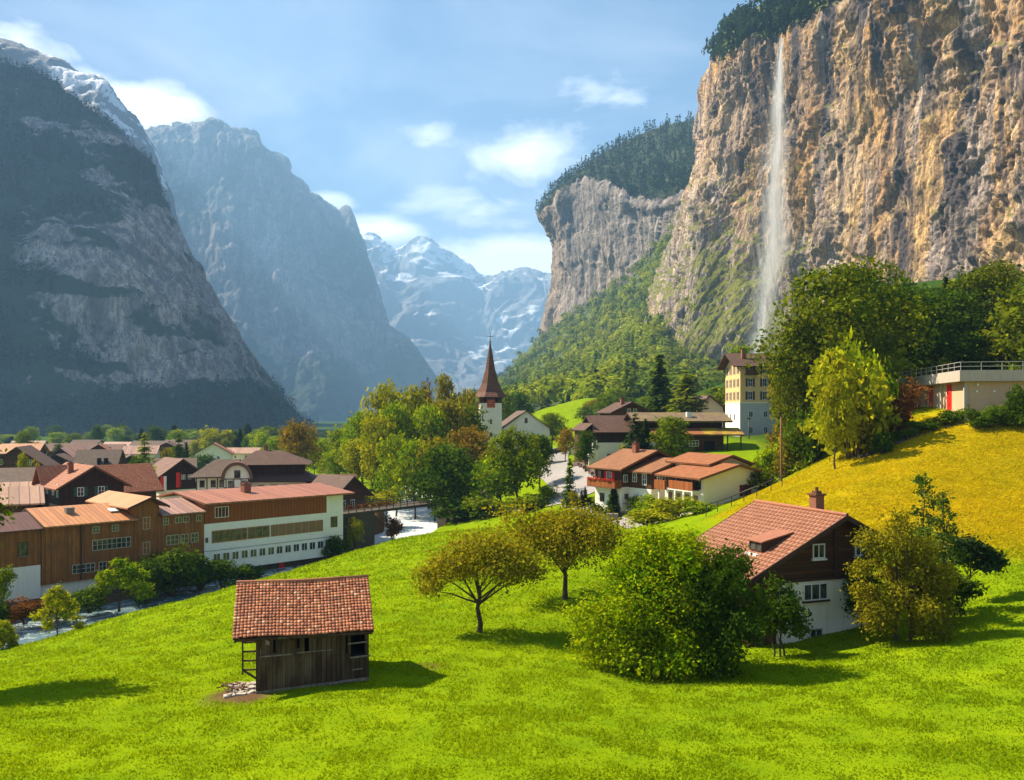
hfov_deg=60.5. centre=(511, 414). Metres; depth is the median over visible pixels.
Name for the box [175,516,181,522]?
window
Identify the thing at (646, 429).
pine tree
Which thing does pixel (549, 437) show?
broadleaf tree
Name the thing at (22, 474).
brown roof house
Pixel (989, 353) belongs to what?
broadleaf tree
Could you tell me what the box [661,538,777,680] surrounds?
dark bush
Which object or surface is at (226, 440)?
broadleaf tree
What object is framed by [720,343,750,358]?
shrub
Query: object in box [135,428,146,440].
conifer tree
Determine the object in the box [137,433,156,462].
conifer tree
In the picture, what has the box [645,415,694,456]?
broadleaf tree
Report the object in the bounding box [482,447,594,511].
road
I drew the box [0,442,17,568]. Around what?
edge tree
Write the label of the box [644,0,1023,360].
waterfall cliff
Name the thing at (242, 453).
village house
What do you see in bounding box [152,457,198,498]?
house
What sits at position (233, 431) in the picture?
broadleaf tree
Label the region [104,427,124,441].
broadleaf tree
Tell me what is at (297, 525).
window
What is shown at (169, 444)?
village house
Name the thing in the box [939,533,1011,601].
dark pine
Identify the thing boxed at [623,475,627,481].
window
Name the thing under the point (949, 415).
shrub
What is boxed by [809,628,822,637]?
window
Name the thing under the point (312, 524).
window
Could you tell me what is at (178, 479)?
banner
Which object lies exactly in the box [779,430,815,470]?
shrub
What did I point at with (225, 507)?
window
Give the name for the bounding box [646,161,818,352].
cliff ledge scrub
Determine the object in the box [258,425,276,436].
broadleaf tree
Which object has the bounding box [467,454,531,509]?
broadleaf tree
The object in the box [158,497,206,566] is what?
factory block
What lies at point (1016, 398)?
shrub
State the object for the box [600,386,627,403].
broadleaf tree
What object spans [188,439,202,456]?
broadleaf tree
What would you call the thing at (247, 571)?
shrub
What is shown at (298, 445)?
broadleaf tree
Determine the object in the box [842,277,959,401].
broadleaf tree
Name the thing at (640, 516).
shrub
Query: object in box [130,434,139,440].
broadleaf tree
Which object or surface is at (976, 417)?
shrub
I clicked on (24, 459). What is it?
broadleaf tree
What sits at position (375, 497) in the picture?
shrub
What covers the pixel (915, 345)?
broadleaf tree
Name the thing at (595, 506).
shrub
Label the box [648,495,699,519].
shrub
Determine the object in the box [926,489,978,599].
young pine
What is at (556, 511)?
shrub
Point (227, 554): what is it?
window
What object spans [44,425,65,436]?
broadleaf tree
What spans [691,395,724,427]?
house
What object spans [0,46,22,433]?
massif
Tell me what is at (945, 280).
spruce tree
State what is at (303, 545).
window
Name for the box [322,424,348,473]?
broadleaf tree
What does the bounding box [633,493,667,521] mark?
shrub
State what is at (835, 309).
broadleaf tree
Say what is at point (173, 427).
broadleaf tree
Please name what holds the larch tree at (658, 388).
on the meadow ground at (750, 448)
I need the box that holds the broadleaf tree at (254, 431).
[249,428,270,438]
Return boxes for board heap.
[216,681,255,697]
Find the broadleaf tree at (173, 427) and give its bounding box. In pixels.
[166,425,177,436]
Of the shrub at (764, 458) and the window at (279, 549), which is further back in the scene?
the window at (279, 549)
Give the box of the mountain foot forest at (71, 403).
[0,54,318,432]
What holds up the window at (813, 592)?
in the house at (810, 550)
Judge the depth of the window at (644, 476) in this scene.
111.45 m
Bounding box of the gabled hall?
[311,474,373,508]
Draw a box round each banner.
[160,475,166,491]
[175,471,181,487]
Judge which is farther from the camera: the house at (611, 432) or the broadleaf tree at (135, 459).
the broadleaf tree at (135, 459)
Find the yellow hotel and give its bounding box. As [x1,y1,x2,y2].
[716,348,784,435]
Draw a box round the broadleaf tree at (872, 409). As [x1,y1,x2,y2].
[797,340,902,460]
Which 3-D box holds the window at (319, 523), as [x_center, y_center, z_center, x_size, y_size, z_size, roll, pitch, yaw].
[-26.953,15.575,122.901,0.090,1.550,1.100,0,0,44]
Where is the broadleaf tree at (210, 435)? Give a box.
[197,425,223,447]
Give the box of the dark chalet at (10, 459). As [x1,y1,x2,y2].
[0,445,60,467]
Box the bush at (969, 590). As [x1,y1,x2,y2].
[915,567,989,617]
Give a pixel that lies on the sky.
(447, 122)
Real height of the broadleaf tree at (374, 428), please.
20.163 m
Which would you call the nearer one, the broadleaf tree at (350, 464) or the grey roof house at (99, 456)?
the broadleaf tree at (350, 464)
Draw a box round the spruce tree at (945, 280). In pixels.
[939,276,950,314]
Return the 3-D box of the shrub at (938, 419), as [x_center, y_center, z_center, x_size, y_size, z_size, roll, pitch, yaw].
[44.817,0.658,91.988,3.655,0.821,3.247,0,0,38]
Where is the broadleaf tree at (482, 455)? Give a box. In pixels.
[471,439,499,481]
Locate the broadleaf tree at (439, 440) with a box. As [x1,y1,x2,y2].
[408,434,453,520]
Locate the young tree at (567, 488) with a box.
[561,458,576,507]
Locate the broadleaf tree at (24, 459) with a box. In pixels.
[15,448,30,467]
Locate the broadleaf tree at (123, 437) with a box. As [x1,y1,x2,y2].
[113,434,136,441]
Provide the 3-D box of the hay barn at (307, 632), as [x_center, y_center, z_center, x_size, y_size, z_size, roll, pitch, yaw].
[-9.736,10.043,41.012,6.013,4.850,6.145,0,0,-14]
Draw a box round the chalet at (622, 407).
[595,397,651,438]
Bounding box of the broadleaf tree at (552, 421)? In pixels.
[540,411,568,445]
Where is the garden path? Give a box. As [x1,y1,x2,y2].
[561,503,657,528]
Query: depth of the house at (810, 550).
50.79 m
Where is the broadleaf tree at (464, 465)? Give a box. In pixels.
[451,447,478,482]
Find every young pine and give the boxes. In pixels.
[900,471,963,609]
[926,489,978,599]
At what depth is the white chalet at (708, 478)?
103.41 m
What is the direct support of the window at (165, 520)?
in the factory block at (181, 519)
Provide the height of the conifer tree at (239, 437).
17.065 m
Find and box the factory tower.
[85,490,169,562]
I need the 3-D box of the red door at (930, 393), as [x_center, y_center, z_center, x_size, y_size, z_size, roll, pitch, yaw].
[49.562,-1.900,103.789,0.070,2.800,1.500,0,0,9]
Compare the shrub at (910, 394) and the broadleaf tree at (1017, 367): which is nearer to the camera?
the shrub at (910, 394)
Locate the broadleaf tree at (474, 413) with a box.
[451,403,494,454]
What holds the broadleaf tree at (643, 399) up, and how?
on the meadow ground at (750, 448)
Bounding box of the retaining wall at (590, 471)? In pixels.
[571,462,594,476]
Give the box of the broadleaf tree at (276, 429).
[271,426,281,435]
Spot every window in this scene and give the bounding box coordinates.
[17,542,28,556]
[72,562,94,573]
[74,487,87,496]
[92,526,99,533]
[92,536,130,550]
[94,486,107,495]
[99,561,106,570]
[112,524,118,531]
[163,517,168,524]
[166,534,178,545]
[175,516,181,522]
[180,533,188,543]
[183,516,188,522]
[191,532,197,542]
[196,515,201,520]
[200,480,204,487]
[211,480,215,486]
[212,527,246,542]
[213,553,219,559]
[215,506,228,517]
[219,480,223,486]
[223,552,229,559]
[228,481,232,486]
[232,551,238,559]
[234,470,239,477]
[241,550,247,558]
[248,525,269,538]
[250,549,256,556]
[259,548,265,555]
[268,547,273,554]
[271,524,277,536]
[276,545,282,553]
[279,524,285,535]
[285,545,290,552]
[286,523,293,534]
[293,544,298,551]
[294,522,300,533]
[301,521,308,532]
[301,543,306,550]
[309,520,315,531]
[309,542,314,549]
[316,520,322,531]
[317,541,322,548]
[331,516,336,526]
[597,470,601,478]
[600,493,603,500]
[604,471,614,480]
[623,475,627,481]
[632,473,636,481]
[642,473,646,484]
[689,440,698,446]
[695,480,700,489]
[704,441,714,450]
[740,484,750,495]
[746,378,754,386]
[746,391,754,399]
[760,367,768,373]
[760,378,768,386]
[760,391,768,399]
[763,411,767,416]
[802,582,829,603]
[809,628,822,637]
[811,543,826,560]
[854,542,867,557]
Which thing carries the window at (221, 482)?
in the timbered villa
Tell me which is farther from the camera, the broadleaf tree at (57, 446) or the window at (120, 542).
the broadleaf tree at (57, 446)
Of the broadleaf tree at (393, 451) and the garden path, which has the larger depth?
the broadleaf tree at (393, 451)
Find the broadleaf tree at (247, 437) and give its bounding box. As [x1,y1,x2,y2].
[239,434,254,446]
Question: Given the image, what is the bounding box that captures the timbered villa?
[187,444,316,489]
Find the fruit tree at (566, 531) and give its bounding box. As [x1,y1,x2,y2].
[479,495,642,598]
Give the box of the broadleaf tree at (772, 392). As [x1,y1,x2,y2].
[762,362,808,435]
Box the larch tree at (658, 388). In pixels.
[643,354,675,411]
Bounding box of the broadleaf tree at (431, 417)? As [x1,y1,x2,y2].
[402,399,457,508]
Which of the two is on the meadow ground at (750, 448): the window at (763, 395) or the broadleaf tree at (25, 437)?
the broadleaf tree at (25, 437)
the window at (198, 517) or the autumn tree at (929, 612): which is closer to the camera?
the autumn tree at (929, 612)
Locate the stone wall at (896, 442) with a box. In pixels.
[857,421,967,457]
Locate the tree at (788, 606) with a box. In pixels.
[750,571,816,656]
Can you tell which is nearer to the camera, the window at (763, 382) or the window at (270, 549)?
the window at (270, 549)
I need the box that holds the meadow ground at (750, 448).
[0,276,1023,779]
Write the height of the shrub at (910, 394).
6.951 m
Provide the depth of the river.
99.52 m
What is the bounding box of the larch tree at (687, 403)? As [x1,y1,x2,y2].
[661,370,708,411]
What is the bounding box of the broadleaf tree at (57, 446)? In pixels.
[52,442,61,451]
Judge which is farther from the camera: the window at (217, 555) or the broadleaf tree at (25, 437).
the broadleaf tree at (25, 437)
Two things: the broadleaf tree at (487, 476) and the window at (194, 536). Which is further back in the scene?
the broadleaf tree at (487, 476)
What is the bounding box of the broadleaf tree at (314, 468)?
[302,443,318,473]
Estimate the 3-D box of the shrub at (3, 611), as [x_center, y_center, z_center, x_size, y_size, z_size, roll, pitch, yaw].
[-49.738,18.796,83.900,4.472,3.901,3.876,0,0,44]
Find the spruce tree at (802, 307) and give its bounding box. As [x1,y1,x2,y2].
[797,277,817,441]
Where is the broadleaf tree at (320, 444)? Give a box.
[308,438,331,473]
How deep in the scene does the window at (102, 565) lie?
101.65 m
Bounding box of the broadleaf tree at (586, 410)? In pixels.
[573,405,595,419]
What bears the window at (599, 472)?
in the balcony chalet at (625, 473)
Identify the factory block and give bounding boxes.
[22,503,139,596]
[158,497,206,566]
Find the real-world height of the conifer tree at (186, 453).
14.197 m
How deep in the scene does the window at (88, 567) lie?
100.25 m
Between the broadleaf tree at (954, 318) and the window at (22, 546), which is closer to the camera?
the window at (22, 546)
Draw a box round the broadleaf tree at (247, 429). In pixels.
[242,423,252,436]
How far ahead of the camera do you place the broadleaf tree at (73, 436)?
478.01 m
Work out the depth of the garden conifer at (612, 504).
113.58 m
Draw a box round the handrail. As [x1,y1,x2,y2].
[706,476,782,515]
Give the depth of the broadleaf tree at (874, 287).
162.28 m
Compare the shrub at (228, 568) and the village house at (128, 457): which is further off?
the village house at (128, 457)
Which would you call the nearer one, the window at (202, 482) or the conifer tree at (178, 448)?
the window at (202, 482)
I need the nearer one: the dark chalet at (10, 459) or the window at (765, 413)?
the window at (765, 413)
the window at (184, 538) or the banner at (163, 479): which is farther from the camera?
the banner at (163, 479)
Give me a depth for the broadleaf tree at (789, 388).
111.48 m
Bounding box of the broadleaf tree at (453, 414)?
[429,393,472,445]
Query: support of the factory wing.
on the meadow ground at (750, 448)
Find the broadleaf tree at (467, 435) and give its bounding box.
[446,424,489,482]
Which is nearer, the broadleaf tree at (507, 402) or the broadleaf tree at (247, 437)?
the broadleaf tree at (507, 402)
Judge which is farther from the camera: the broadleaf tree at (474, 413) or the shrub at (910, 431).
the broadleaf tree at (474, 413)
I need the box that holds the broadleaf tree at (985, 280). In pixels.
[928,258,1023,369]
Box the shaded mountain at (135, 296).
[0,63,309,435]
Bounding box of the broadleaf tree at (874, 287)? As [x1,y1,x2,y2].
[861,268,885,356]
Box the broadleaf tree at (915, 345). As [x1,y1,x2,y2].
[881,330,959,395]
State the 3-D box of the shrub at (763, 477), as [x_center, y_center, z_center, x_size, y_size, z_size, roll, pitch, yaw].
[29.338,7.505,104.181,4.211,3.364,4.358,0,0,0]
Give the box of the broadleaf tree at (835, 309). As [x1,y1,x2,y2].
[736,252,950,422]
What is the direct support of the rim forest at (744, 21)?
on the waterfall cliff at (902, 125)
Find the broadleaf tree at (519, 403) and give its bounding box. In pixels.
[508,389,536,414]
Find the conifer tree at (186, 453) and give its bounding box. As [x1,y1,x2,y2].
[182,442,190,457]
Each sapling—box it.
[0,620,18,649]
[29,581,84,635]
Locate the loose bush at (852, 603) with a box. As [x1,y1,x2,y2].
[840,549,884,632]
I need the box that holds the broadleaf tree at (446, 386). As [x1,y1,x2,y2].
[431,370,457,410]
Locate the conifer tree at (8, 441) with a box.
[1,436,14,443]
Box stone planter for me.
[607,513,617,521]
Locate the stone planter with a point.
(615, 515)
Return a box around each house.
[0,443,50,456]
[0,467,35,481]
[0,481,37,507]
[0,485,44,513]
[10,441,47,454]
[31,461,131,507]
[47,443,98,455]
[49,447,84,456]
[50,453,73,464]
[70,440,103,443]
[73,449,126,464]
[85,444,126,448]
[91,443,110,448]
[94,463,163,497]
[103,442,130,445]
[122,445,161,460]
[125,454,147,462]
[129,441,169,445]
[150,458,196,466]
[152,457,198,498]
[160,442,190,457]
[165,440,198,455]
[193,442,235,464]
[227,447,260,459]
[571,415,633,464]
[623,412,744,451]
[687,487,889,646]
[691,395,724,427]
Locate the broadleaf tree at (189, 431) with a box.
[185,429,196,435]
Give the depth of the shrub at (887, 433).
90.87 m
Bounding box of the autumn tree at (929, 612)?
[839,507,969,643]
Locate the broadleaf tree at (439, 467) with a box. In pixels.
[406,442,484,523]
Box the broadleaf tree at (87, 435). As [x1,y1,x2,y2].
[84,431,105,439]
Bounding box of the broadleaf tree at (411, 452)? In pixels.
[389,436,427,518]
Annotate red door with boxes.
[929,386,932,406]
[947,384,951,409]
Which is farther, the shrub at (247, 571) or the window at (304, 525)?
the window at (304, 525)
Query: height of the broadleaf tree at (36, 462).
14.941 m
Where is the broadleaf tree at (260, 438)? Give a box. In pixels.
[248,430,269,447]
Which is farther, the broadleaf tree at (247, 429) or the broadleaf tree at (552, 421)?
the broadleaf tree at (247, 429)
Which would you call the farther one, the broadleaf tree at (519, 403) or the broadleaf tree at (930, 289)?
the broadleaf tree at (519, 403)
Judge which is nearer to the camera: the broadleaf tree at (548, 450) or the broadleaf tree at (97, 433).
the broadleaf tree at (548, 450)
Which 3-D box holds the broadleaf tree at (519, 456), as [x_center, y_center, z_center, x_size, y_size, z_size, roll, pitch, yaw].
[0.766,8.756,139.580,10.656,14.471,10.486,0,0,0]
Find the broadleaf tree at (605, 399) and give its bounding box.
[591,391,615,414]
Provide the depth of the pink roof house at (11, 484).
130.89 m
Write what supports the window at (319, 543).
in the white hall
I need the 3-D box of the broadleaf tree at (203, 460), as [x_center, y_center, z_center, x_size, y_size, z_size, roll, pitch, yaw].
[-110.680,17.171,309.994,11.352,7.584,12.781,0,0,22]
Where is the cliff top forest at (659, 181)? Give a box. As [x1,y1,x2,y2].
[534,111,695,212]
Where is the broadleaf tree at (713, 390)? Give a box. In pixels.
[703,386,724,394]
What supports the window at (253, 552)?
in the white hall
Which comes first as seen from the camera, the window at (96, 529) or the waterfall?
the window at (96, 529)
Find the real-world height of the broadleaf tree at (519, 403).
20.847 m
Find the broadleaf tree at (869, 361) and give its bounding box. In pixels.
[830,326,903,441]
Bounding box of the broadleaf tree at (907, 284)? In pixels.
[878,274,915,291]
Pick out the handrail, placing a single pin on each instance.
(743, 493)
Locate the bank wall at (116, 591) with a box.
[9,582,209,607]
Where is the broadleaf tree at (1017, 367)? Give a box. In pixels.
[999,350,1023,369]
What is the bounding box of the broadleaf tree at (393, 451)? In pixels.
[370,430,411,515]
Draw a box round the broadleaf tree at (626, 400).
[609,397,639,402]
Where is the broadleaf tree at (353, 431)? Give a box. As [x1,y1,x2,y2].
[339,408,373,483]
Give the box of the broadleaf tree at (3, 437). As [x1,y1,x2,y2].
[0,434,19,441]
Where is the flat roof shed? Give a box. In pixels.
[315,474,356,477]
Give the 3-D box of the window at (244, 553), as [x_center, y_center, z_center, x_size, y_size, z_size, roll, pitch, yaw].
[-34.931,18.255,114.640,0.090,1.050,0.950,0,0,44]
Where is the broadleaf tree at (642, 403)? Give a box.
[635,401,648,408]
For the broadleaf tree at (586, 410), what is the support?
on the meadow ground at (750, 448)
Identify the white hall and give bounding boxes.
[156,481,354,570]
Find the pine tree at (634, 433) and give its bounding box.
[619,413,649,448]
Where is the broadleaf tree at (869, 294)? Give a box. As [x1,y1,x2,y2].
[823,278,878,356]
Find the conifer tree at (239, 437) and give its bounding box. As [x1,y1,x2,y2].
[234,429,245,447]
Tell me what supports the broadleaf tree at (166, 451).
on the meadow ground at (750, 448)
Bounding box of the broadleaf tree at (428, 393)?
[417,376,433,404]
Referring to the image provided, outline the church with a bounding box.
[476,336,552,450]
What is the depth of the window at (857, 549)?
51.44 m
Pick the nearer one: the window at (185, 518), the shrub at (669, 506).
the shrub at (669, 506)
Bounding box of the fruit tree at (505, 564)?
[408,520,555,632]
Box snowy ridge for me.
[0,38,181,231]
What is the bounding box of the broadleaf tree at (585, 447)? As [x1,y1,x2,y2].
[572,429,598,470]
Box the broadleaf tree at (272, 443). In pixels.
[260,435,289,451]
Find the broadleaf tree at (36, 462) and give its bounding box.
[29,455,41,466]
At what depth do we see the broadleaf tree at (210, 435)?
397.93 m
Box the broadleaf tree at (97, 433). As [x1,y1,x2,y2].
[90,424,104,441]
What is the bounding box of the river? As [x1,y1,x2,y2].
[4,486,436,647]
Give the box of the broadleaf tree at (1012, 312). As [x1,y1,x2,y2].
[975,280,1023,367]
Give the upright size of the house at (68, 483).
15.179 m
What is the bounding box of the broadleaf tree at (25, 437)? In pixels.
[11,431,33,443]
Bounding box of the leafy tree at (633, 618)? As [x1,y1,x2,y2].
[557,516,757,683]
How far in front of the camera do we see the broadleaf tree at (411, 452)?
173.66 m
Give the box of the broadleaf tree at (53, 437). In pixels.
[46,432,68,442]
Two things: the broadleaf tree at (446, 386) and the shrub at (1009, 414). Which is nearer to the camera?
the shrub at (1009, 414)
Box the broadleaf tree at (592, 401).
[581,399,596,407]
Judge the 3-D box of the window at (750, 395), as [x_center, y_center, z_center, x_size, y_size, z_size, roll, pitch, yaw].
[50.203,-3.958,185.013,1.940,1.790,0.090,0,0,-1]
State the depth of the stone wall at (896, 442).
90.18 m
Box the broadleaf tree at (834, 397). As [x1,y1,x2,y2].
[810,372,859,468]
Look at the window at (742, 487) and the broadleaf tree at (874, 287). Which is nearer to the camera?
the window at (742, 487)
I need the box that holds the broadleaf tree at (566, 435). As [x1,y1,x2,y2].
[554,426,573,461]
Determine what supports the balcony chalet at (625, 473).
on the meadow ground at (750, 448)
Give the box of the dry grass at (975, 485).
[700,414,1023,566]
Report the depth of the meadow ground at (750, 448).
37.45 m
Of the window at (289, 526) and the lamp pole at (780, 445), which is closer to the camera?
the lamp pole at (780, 445)
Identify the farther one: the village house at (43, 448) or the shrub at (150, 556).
the village house at (43, 448)
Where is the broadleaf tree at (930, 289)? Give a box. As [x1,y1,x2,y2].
[902,284,949,311]
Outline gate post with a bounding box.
[588,454,592,465]
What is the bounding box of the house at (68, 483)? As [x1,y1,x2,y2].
[31,461,131,507]
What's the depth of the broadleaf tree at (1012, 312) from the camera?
121.31 m
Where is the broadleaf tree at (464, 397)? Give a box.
[458,387,481,426]
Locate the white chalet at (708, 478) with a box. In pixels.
[654,452,764,515]
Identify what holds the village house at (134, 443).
on the meadow ground at (750, 448)
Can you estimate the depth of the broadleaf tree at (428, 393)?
237.90 m
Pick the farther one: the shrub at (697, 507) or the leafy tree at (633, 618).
the shrub at (697, 507)
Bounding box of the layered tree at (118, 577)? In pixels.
[86,557,156,611]
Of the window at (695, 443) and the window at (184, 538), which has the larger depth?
the window at (695, 443)
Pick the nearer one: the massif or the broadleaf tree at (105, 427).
the broadleaf tree at (105, 427)
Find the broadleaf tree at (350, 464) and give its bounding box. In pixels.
[334,437,372,480]
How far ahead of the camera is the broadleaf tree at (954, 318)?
132.33 m
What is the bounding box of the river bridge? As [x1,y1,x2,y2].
[343,494,453,552]
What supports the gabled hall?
on the meadow ground at (750, 448)
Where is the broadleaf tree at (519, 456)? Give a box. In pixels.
[484,424,549,497]
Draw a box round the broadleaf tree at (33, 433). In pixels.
[23,425,40,440]
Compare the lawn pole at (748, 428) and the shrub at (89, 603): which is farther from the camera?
the lawn pole at (748, 428)
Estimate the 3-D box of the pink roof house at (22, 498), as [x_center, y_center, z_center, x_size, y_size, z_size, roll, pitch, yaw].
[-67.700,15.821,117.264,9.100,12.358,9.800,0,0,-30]
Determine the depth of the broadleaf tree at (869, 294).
158.31 m
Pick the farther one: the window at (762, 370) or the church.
the church
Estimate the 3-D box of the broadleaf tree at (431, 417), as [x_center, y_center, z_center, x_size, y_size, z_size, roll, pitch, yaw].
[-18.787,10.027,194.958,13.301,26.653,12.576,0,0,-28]
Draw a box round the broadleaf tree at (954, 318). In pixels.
[901,285,1003,358]
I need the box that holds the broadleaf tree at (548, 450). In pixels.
[524,432,556,487]
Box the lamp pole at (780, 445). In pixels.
[778,413,783,481]
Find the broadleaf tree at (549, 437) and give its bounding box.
[526,433,553,457]
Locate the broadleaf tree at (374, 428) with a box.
[356,414,407,493]
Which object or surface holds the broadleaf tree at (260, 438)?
on the meadow ground at (750, 448)
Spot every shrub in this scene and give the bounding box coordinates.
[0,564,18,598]
[0,592,12,624]
[6,596,48,625]
[41,598,79,619]
[69,584,106,613]
[122,554,176,603]
[137,551,161,562]
[138,541,205,599]
[171,552,224,590]
[202,557,241,588]
[229,562,269,581]
[321,535,349,558]
[344,517,364,548]
[365,492,390,505]
[377,489,397,502]
[380,512,405,539]
[427,489,486,522]
[459,493,508,518]
[502,494,551,510]
[533,507,588,519]
[537,485,559,498]
[568,489,580,507]
[587,503,604,512]
[622,507,679,525]
[623,493,641,513]
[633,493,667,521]
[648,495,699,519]
[675,497,716,513]
[709,386,724,423]
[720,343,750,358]
[745,464,776,489]
[752,437,784,485]
[765,425,788,468]
[769,438,801,476]
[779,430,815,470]
[782,404,828,464]
[851,409,904,449]
[867,432,896,454]
[880,429,900,441]
[886,375,932,431]
[891,431,907,438]
[895,428,922,436]
[902,420,936,429]
[917,420,946,429]
[924,417,957,423]
[933,409,963,422]
[958,405,991,428]
[979,403,1008,427]
[988,404,1018,426]
[1001,382,1023,429]
[1002,404,1023,425]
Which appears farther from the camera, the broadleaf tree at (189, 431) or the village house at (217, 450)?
the broadleaf tree at (189, 431)
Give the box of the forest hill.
[503,239,668,416]
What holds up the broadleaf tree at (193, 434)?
on the meadow ground at (750, 448)
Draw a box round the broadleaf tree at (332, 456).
[316,448,353,473]
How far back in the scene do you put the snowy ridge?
3671.66 m
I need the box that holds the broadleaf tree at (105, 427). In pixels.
[100,424,113,440]
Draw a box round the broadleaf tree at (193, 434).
[187,430,203,440]
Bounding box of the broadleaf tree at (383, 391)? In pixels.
[358,378,415,490]
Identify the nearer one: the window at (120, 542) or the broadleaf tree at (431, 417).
the window at (120, 542)
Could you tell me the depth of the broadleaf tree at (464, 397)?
214.47 m
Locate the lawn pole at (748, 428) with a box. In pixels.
[747,418,750,438]
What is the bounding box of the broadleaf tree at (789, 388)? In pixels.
[767,308,836,436]
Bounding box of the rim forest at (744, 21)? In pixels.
[701,0,839,60]
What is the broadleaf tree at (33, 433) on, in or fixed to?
on the meadow ground at (750, 448)
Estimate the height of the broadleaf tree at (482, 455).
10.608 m
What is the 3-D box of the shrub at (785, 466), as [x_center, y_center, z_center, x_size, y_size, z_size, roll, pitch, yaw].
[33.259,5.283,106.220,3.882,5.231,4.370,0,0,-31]
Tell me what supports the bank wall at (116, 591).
on the meadow ground at (750, 448)
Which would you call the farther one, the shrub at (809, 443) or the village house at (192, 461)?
the village house at (192, 461)
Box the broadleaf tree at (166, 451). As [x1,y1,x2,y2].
[159,447,174,457]
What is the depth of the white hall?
118.11 m
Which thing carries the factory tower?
on the meadow ground at (750, 448)
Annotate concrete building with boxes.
[896,361,1023,419]
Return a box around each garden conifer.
[579,490,584,506]
[581,487,588,506]
[602,489,623,516]
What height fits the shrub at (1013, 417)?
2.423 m
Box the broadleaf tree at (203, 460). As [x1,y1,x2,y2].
[190,453,215,469]
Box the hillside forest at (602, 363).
[447,219,724,411]
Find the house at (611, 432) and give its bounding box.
[571,415,633,464]
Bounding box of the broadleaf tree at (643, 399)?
[634,396,648,401]
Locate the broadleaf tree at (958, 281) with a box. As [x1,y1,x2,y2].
[931,264,985,311]
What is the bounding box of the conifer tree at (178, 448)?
[171,434,185,457]
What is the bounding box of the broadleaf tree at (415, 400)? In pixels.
[398,381,434,494]
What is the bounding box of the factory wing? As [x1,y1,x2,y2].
[0,512,42,602]
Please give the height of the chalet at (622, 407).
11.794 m
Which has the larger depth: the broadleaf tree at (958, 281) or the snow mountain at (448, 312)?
the snow mountain at (448, 312)
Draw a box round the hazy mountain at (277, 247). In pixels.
[145,117,440,420]
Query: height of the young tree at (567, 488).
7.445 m
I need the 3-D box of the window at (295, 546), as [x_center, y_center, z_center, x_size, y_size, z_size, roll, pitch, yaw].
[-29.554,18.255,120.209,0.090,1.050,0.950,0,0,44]
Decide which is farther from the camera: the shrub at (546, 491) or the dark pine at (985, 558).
the shrub at (546, 491)
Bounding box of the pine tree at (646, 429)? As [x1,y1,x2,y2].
[639,418,652,449]
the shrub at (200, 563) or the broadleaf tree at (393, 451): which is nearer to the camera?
the shrub at (200, 563)
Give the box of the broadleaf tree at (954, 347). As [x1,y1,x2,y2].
[923,329,1003,373]
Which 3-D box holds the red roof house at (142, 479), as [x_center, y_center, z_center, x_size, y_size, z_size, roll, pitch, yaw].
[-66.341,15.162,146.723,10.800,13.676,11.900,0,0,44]
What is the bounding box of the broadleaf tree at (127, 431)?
[119,425,133,439]
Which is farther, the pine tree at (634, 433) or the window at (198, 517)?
the pine tree at (634, 433)
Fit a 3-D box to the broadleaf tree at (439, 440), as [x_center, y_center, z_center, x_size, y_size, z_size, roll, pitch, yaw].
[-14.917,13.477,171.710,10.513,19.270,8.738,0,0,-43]
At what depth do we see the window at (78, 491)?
125.71 m
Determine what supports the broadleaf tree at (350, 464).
on the meadow ground at (750, 448)
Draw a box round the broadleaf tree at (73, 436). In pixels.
[61,432,85,442]
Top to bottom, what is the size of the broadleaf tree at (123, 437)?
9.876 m
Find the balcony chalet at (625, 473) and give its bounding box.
[586,441,675,514]
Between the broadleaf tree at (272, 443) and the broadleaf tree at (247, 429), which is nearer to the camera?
the broadleaf tree at (272, 443)
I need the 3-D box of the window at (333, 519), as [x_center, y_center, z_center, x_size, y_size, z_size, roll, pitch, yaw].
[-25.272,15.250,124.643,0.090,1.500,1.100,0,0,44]
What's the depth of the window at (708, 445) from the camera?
155.68 m
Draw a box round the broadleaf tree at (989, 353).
[964,327,1023,369]
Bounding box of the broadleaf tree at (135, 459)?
[127,454,153,464]
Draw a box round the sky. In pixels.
[0,0,764,275]
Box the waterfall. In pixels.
[754,39,783,352]
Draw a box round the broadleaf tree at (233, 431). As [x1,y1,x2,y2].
[229,429,247,443]
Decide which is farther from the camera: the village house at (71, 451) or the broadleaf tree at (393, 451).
the village house at (71, 451)
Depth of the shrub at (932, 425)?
90.67 m
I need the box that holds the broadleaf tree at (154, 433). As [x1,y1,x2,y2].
[146,423,168,440]
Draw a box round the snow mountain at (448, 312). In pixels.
[362,232,550,399]
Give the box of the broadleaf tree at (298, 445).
[276,417,323,471]
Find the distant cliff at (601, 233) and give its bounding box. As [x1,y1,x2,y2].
[536,121,694,335]
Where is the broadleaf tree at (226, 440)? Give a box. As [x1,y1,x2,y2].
[214,429,236,447]
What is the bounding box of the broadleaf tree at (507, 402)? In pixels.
[502,389,517,420]
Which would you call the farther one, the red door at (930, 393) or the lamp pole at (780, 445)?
the red door at (930, 393)
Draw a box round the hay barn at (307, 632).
[232,575,373,693]
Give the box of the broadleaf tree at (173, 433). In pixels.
[165,429,190,439]
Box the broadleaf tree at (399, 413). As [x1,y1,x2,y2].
[368,398,419,492]
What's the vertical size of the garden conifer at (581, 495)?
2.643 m
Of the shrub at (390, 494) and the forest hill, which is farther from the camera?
the forest hill

